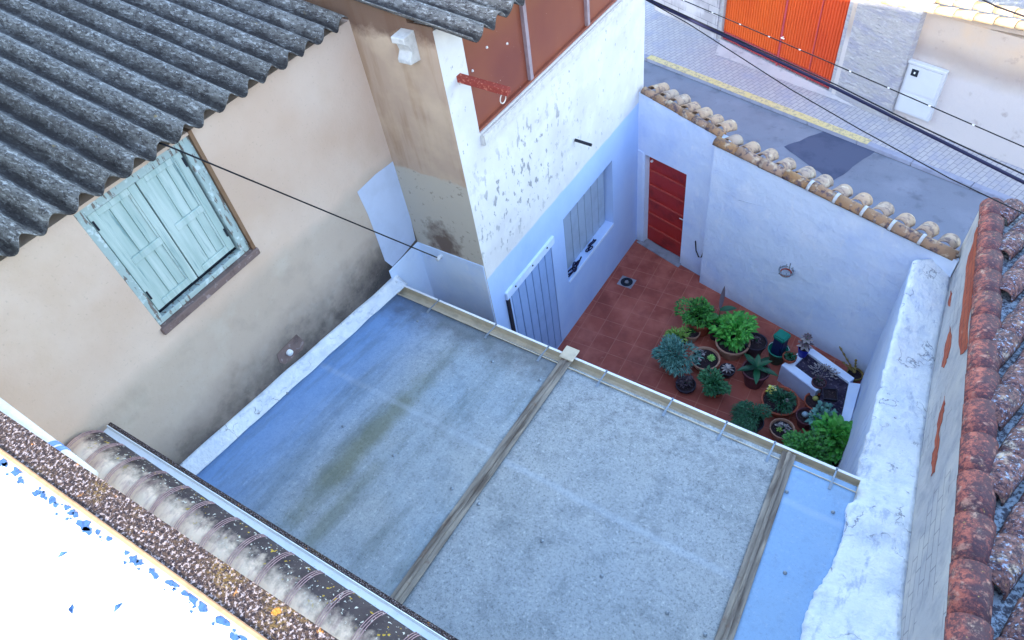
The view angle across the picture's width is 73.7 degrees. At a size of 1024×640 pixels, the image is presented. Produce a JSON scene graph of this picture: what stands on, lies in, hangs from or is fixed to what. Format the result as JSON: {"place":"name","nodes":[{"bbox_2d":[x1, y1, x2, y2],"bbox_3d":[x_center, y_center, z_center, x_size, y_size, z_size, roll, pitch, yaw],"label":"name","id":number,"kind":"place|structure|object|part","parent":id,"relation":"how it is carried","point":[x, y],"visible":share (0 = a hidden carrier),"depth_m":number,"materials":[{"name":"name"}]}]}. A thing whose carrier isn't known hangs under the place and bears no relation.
{"place":"outdoors","nodes":[
{"label":"outdoors","id":0,"kind":"place"},
{"bbox_2d":[0,411,337,639],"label":"terrace house","id":1,"kind":"structure","parent":0,"point":[160,579],"depth_m":1.62,"materials":[{"name":"white paint"}]},
{"bbox_2d":[0,398,97,476],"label":"white pipe","id":2,"kind":"object","parent":1,"relation":"attached to","point":[9,410],"visible":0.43,"depth_m":3.72,"materials":[{"name":"white plastic"}]},
{"bbox_2d":[57,551,66,557],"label":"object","id":3,"kind":"object","parent":1,"relation":"on","point":[62,553],"visible":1,"depth_m":1.67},
{"bbox_2d":[68,604,73,614],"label":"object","id":4,"kind":"object","parent":1,"relation":"on","point":[71,609],"visible":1,"depth_m":1.57,"materials":[{"name":"blue"}]},
{"bbox_2d":[114,602,122,611],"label":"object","id":5,"kind":"object","parent":1,"relation":"on","point":[117,606],"visible":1,"depth_m":1.56,"materials":[{"name":"blue"}]},
{"bbox_2d":[66,430,426,639],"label":"tile eave","id":6,"kind":"object","parent":1,"relation":"attached to","point":[327,603],"visible":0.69,"depth_m":4.97,"materials":[{"name":"grey tile"}]},
{"bbox_2d":[103,422,457,639],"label":"eave gutter","id":7,"kind":"object","parent":6,"relation":"attached to","point":[378,602],"visible":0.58,"depth_m":5.07,"materials":[{"name":"white metal"}]},
{"bbox_2d":[557,240,863,444],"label":"courtyard floor","id":8,"kind":"structure","parent":0,"point":[617,329],"depth_m":11.64,"materials":[{"name":"tile"}]},
{"bbox_2d":[617,276,635,288],"bbox_3d":[2.086,-0.697,12.419,0.280,0.022,0.240,22,56,26],"label":"floor drain","id":9,"kind":"object","parent":8,"relation":"on","point":[625,281],"visible":1,"depth_m":12.41,"materials":[{"name":"grey metal"}]},
{"bbox_2d":[651,333,702,377],"bbox_3d":[2.622,0.604,10.817,0.689,0.552,0.794,-34,52,-20],"label":"potted plant","id":10,"kind":"object","parent":8,"relation":"on","point":[672,362],"visible":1,"depth_m":10.72,"materials":[{"name":"blue plant"}]},
{"bbox_2d":[664,325,691,348],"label":"potted plant","id":11,"kind":"object","parent":8,"relation":"on","point":[681,333],"visible":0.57,"depth_m":11.16,"materials":[{"name":"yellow plant"}]},
{"bbox_2d":[676,374,695,393],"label":"potted plant","id":12,"kind":"object","parent":8,"relation":"on","point":[685,384],"visible":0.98,"depth_m":10.65,"materials":[{"name":"black plant"}]},
{"bbox_2d":[684,326,699,342],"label":"potted plant","id":13,"kind":"object","parent":8,"relation":"on","point":[693,336],"visible":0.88,"depth_m":11.22,"materials":[{"name":"brown plant"}]},
{"bbox_2d":[673,295,715,336],"bbox_3d":[3.008,-0.077,11.226,0.720,0.740,0.595,22,56,26],"label":"potted plant","id":14,"kind":"object","parent":8,"relation":"on","point":[695,315],"visible":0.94,"depth_m":11.08,"materials":[{"name":"green plant"}]},
{"bbox_2d":[690,346,719,371],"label":"potted plant","id":15,"kind":"object","parent":8,"relation":"on","point":[711,356],"visible":0.9,"depth_m":10.86,"materials":[{"name":"brown plant"}]},
{"bbox_2d":[696,365,731,397],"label":"potted plant","id":16,"kind":"object","parent":8,"relation":"on","point":[714,386],"visible":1,"depth_m":10.38,"materials":[{"name":"green plant"}]},
{"bbox_2d":[707,286,736,340],"bbox_3d":[3.294,-0.036,10.961,0.502,1.009,0.289,-25,50,-12],"label":"potted plant","id":17,"kind":"object","parent":8,"relation":"on","point":[723,308],"visible":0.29,"depth_m":10.81,"materials":[{"name":"green plant"}]},
{"bbox_2d":[719,363,735,378],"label":"potted plant","id":18,"kind":"object","parent":8,"relation":"on","point":[727,370],"visible":0.98,"depth_m":10.69,"materials":[{"name":"grey plant"}]},
{"bbox_2d":[706,310,759,360],"bbox_3d":[3.508,0.213,10.952,0.792,0.641,0.849,22,56,26],"label":"potted plant","id":19,"kind":"object","parent":8,"relation":"on","point":[733,335],"visible":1,"depth_m":10.79,"materials":[{"name":"green plant"}]},
{"bbox_2d":[730,399,773,433],"bbox_3d":[3.403,1.456,9.939,0.658,0.548,0.549,-33,52,-18],"label":"potted plant","id":20,"kind":"object","parent":8,"relation":"on","point":[747,416],"visible":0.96,"depth_m":9.80,"materials":[{"name":"green plant"}]},
{"bbox_2d":[744,333,767,357],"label":"potted plant","id":21,"kind":"object","parent":8,"relation":"on","point":[759,343],"visible":0.81,"depth_m":10.81,"materials":[{"name":"black plant"}]},
{"bbox_2d":[737,353,778,389],"bbox_3d":[3.774,0.812,10.479,0.616,0.493,0.599,22,56,26],"label":"potted plant","id":22,"kind":"object","parent":8,"relation":"on","point":[757,371],"visible":1,"depth_m":10.39,"materials":[{"name":"green plant"}]},
{"bbox_2d":[768,342,789,365],"bbox_3d":[4.189,0.546,10.780,0.330,0.314,0.330,22,56,26],"label":"teal bucket","id":23,"kind":"object","parent":8,"relation":"on","point":[776,360],"visible":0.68,"depth_m":10.72,"materials":[{"name":"plastic"}]},
{"bbox_2d":[761,385,799,417],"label":"potted plant","id":24,"kind":"object","parent":8,"relation":"on","point":[782,401],"visible":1,"depth_m":10.10,"materials":[{"name":"green plant"}]},
{"bbox_2d":[771,329,790,355],"bbox_3d":[4.180,0.422,10.678,0.200,0.610,0.200,-36,53,-21],"label":"green canister","id":25,"kind":"object","parent":8,"relation":"on","point":[781,337],"visible":0.88,"depth_m":10.51,"materials":[{"name":"blue plastic"}]},
{"bbox_2d":[769,418,794,441],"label":"potted plant","id":26,"kind":"object","parent":8,"relation":"on","point":[778,427],"visible":0.9,"depth_m":9.88,"materials":[{"name":"brown plant"}]},
{"bbox_2d":[636,82,960,372],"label":"courtyard wall","id":27,"kind":"structure","parent":8,"relation":"on","point":[750,221],"depth_m":10.32,"materials":[{"name":"white painted plaster"},{"name":"red paint"},{"name":"clay"}]},
{"bbox_2d":[647,157,686,256],"bbox_3d":[2.754,-1.988,12.107,0.099,1.980,0.879,-37,53,-21],"label":"door","id":28,"kind":"structure","parent":27,"relation":"in","point":[667,185],"depth_m":12.10,"materials":[{"name":"red paint"}]},
{"bbox_2d":[778,263,793,277],"bbox_3d":[4.153,-0.753,10.336,0.234,0.160,0.232,22,56,26],"label":"pot ring","id":29,"kind":"object","parent":27,"relation":"attached to","point":[786,275],"visible":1,"depth_m":10.34,"materials":[{"name":"metal"}]},
{"bbox_2d":[796,407,812,429],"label":"potted plant","id":30,"kind":"object","parent":8,"relation":"on","point":[802,416],"visible":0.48,"depth_m":9.93,"materials":[{"name":"grey plant"}]},
{"bbox_2d":[782,426,837,465],"bbox_3d":[4.052,1.887,9.386,0.794,0.643,0.845,22,56,26],"label":"potted plant","id":31,"kind":"object","parent":8,"relation":"on","point":[810,443],"visible":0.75,"depth_m":9.25,"materials":[{"name":"green plant"}]},
{"bbox_2d":[804,393,819,408],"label":"potted plant","id":32,"kind":"object","parent":8,"relation":"on","point":[810,402],"visible":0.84,"depth_m":10.04,"materials":[{"name":"ceramic"}]},
{"bbox_2d":[777,349,860,421],"bbox_3d":[4.616,1.144,10.129,0.936,0.388,1.410,-31,51,-17],"label":"raised planter","id":33,"kind":"object","parent":8,"relation":"on","point":[797,376],"visible":0.67,"depth_m":10.17,"materials":[{"name":"white concrete"}]},
{"bbox_2d":[782,351,797,363],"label":"potted plant","id":34,"kind":"object","parent":33,"relation":"on","point":[789,357],"visible":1,"depth_m":10.29,"materials":[{"name":"green plant"}]},
{"bbox_2d":[796,333,813,357],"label":"potted plant","id":35,"kind":"object","parent":33,"relation":"on","point":[804,347],"visible":1,"depth_m":10.22,"materials":[{"name":"grey plant"}]},
{"bbox_2d":[811,373,826,388],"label":"potted plant","id":36,"kind":"object","parent":33,"relation":"in","point":[819,382],"visible":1,"depth_m":10.03,"materials":[{"name":"grey plant"}]},
{"bbox_2d":[809,362,840,380],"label":"plant","id":37,"kind":"object","parent":33,"relation":"in","point":[827,367],"visible":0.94,"depth_m":10.19,"materials":[{"name":"grey plant"}]},
{"bbox_2d":[823,387,837,401],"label":"potted plant","id":38,"kind":"object","parent":33,"relation":"on","point":[830,394],"visible":1,"depth_m":9.91,"materials":[{"name":"plastic"}]},
{"bbox_2d":[839,346,863,381],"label":"potted plant","id":39,"kind":"object","parent":33,"relation":"in","point":[857,374],"depth_m":10.45,"materials":[{"name":"plant"}]},
{"bbox_2d":[805,400,836,430],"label":"potted plant","id":40,"kind":"object","parent":8,"relation":"on","point":[822,409],"visible":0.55,"depth_m":9.54,"materials":[{"name":"blue plant"}]},
{"bbox_2d":[811,411,852,463],"bbox_3d":[4.486,1.707,9.361,0.608,0.806,0.906,-14,48,-3],"label":"potted plant","id":41,"kind":"object","parent":8,"relation":"on","point":[836,428],"visible":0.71,"depth_m":9.18,"materials":[{"name":"green plant"}]},
{"bbox_2d":[715,39,856,107],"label":"driveway","id":42,"kind":"structure","parent":0,"point":[768,68],"depth_m":16.33,"materials":[{"name":"grey concrete"}]},
{"bbox_2d":[644,60,979,193],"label":"ground","id":43,"kind":"structure","parent":0,"point":[813,127],"depth_m":14.94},
{"bbox_2d":[0,0,644,465],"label":"village house","id":44,"kind":"structure","parent":43,"relation":"on","point":[176,306],"depth_m":6.73,"materials":[{"name":"white paint"}]},
{"bbox_2d":[73,127,259,334],"bbox_3d":[-3.022,-0.771,6.054,0.230,1.435,1.205,22,56,26],"label":"shutter window","id":45,"kind":"structure","parent":44,"relation":"in","point":[170,229],"depth_m":6.03,"materials":[{"name":"paint"}]},
{"bbox_2d":[158,142,436,257],"bbox_3d":[-1.912,-1.100,7.178,0.216,3.202,2.387,33,61,32],"label":"steel wire","id":46,"kind":"object","parent":44,"relation":"attached to","point":[169,146],"visible":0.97,"depth_m":6.57,"materials":[{"name":"black metal"}]},
{"bbox_2d":[435,254,442,260],"bbox_3d":[-0.952,-0.817,8.910,0.060,0.060,0.090,22,56,26],"label":"wall anchor","id":47,"kind":"object","parent":44,"relation":"attached to","point":[439,257],"depth_m":8.89,"materials":[{"name":"white metal"}]},
{"bbox_2d":[176,275,861,639],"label":"patio roof","id":48,"kind":"structure","parent":44,"relation":"attached to","point":[456,471],"depth_m":6.57,"materials":[{"name":"grey concrete"}]},
{"bbox_2d":[505,236,560,348],"bbox_3d":[0.399,-0.018,10.489,0.080,2.380,1.290,22,56,26],"label":"slatted door","id":49,"kind":"structure","parent":44,"relation":"in","point":[533,295],"depth_m":10.16,"materials":[{"name":"wood"}]},
{"bbox_2d":[462,0,616,131],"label":"brown panel window","id":50,"kind":"structure","parent":44,"relation":"in","point":[523,44],"depth_m":7.75,"materials":[{"name":"metal"}]},
{"bbox_2d":[568,256,581,276],"bbox_3d":[1.019,-0.892,11.141,0.168,0.202,0.424,22,56,26],"label":"wrought ornament","id":51,"kind":"object","parent":44,"relation":"on","point":[574,268],"visible":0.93,"depth_m":11.10,"materials":[{"name":"black metal"}]},
{"bbox_2d":[563,172,613,283],"bbox_3d":[1.180,-1.597,11.009,0.212,1.360,1.570,22,56,26],"label":"window","id":52,"kind":"structure","parent":44,"relation":"in","point":[587,216],"depth_m":11.14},
{"bbox_2d":[585,239,595,251],"bbox_3d":[1.310,-1.253,11.422,0.162,0.179,0.262,22,56,26],"label":"wrought ornament","id":53,"kind":"object","parent":44,"relation":"attached to","point":[590,244],"visible":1,"depth_m":11.42,"materials":[{"name":"black metal"}]},
{"bbox_2d":[646,0,1023,183],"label":"overhead cable","id":54,"kind":"object","parent":44,"relation":"attached to","point":[1000,170],"visible":1,"depth_m":8.78,"materials":[{"name":"black rubber"}]},
{"bbox_2d":[648,1,1023,213],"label":"overhead cable","id":55,"kind":"object","parent":44,"relation":"attached to","point":[841,118],"visible":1,"depth_m":8.37,"materials":[{"name":"black rubber"}]},
{"bbox_2d":[651,0,1023,174],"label":"overhead cable","id":56,"kind":"object","parent":44,"relation":"attached to","point":[848,91],"visible":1,"depth_m":8.80,"materials":[{"name":"black rubber"}]},
{"bbox_2d":[682,0,1023,147],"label":"overhead cable","id":57,"kind":"object","parent":44,"relation":"attached to","point":[861,76],"visible":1,"depth_m":9.37,"materials":[{"name":"black metal"}]},
{"bbox_2d":[654,0,1023,120],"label":"garage building","id":58,"kind":"structure","parent":43,"relation":"on","point":[882,43],"depth_m":14.72,"materials":[{"name":"orange concrete"}]},
{"bbox_2d":[800,259,950,639],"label":"boundary wall","id":59,"kind":"structure","parent":43,"relation":"on","point":[858,593],"depth_m":6.62,"materials":[{"name":"white paint"}]},
{"bbox_2d":[900,197,1023,639],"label":"neighbour house","id":60,"kind":"structure","parent":43,"relation":"on","point":[965,574],"depth_m":5.36,"materials":[{"name":"paint"}]},
{"bbox_2d":[636,61,1023,274],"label":"road","id":61,"kind":"structure","parent":0,"point":[922,197],"depth_m":13.55,"materials":[{"name":"grey asphalt"}]},
{"bbox_2d":[784,131,873,179],"bbox_3d":[6.575,-3.501,14.156,1.432,0.001,1.408,-29,51,-16],"label":"road patch","id":62,"kind":"object","parent":61,"relation":"on","point":[832,156],"visible":0.93,"depth_m":14.10,"materials":[{"name":"grey asphalt"}]},
{"bbox_2d":[644,54,1023,203],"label":"kerb","id":63,"kind":"structure","parent":61,"relation":"on","point":[904,159],"depth_m":13.82,"materials":[{"name":"concrete"}]},
{"bbox_2d":[647,55,870,144],"bbox_3d":[5.417,-5.184,15.711,0.193,0.004,5.950,-36,53,-21],"label":"yellow kerb line","id":64,"kind":"object","parent":63,"relation":"on","point":[836,129],"visible":1,"depth_m":15.44,"materials":[{"name":"paint"}]},
{"bbox_2d":[644,0,1023,200],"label":"pavement","id":65,"kind":"structure","parent":0,"point":[669,39],"depth_m":15.23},
{"bbox_2d":[832,0,1023,168],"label":"street wall","id":66,"kind":"structure","parent":65,"relation":"on","point":[979,56],"depth_m":12.76,"materials":[{"name":"paint"}]},
{"bbox_2d":[894,58,948,121],"bbox_3d":[8.149,-4.579,13.634,0.129,1.098,0.761,-35,52,-20],"label":"meter cabinet","id":67,"kind":"object","parent":66,"relation":"attached to","point":[923,82],"visible":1,"depth_m":13.55,"materials":[{"name":"white plastic"}]},
{"bbox_3d":[8.156,-4.350,13.854,0.015,0.387,0.661,-35,52,-20],"label":"lower door","id":68,"kind":"part","parent":67,"relation":"part of","materials":[{"name":"white plastic"}]},
{"bbox_2d":[910,69,918,76],"bbox_3d":[7.946,-4.874,13.472,0.010,0.140,0.140,-35,52,-20],"label":"inspection window","id":69,"kind":"structure","parent":67,"relation":"in","point":[914,72],"depth_m":13.47,"materials":[{"name":"black metal"}]},
{"bbox_3d":[8.091,-4.690,13.468,0.015,0.551,0.661,-35,52,-20],"label":"upper door","id":70,"kind":"part","parent":67,"relation":"part of","materials":[{"name":"white plastic"}]},
{"bbox_2d":[982,0,1023,16],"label":"overhead cable","id":71,"kind":"object","parent":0,"point":[1002,8],"visible":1,"depth_m":9.76,"materials":[{"name":"black rubber"}]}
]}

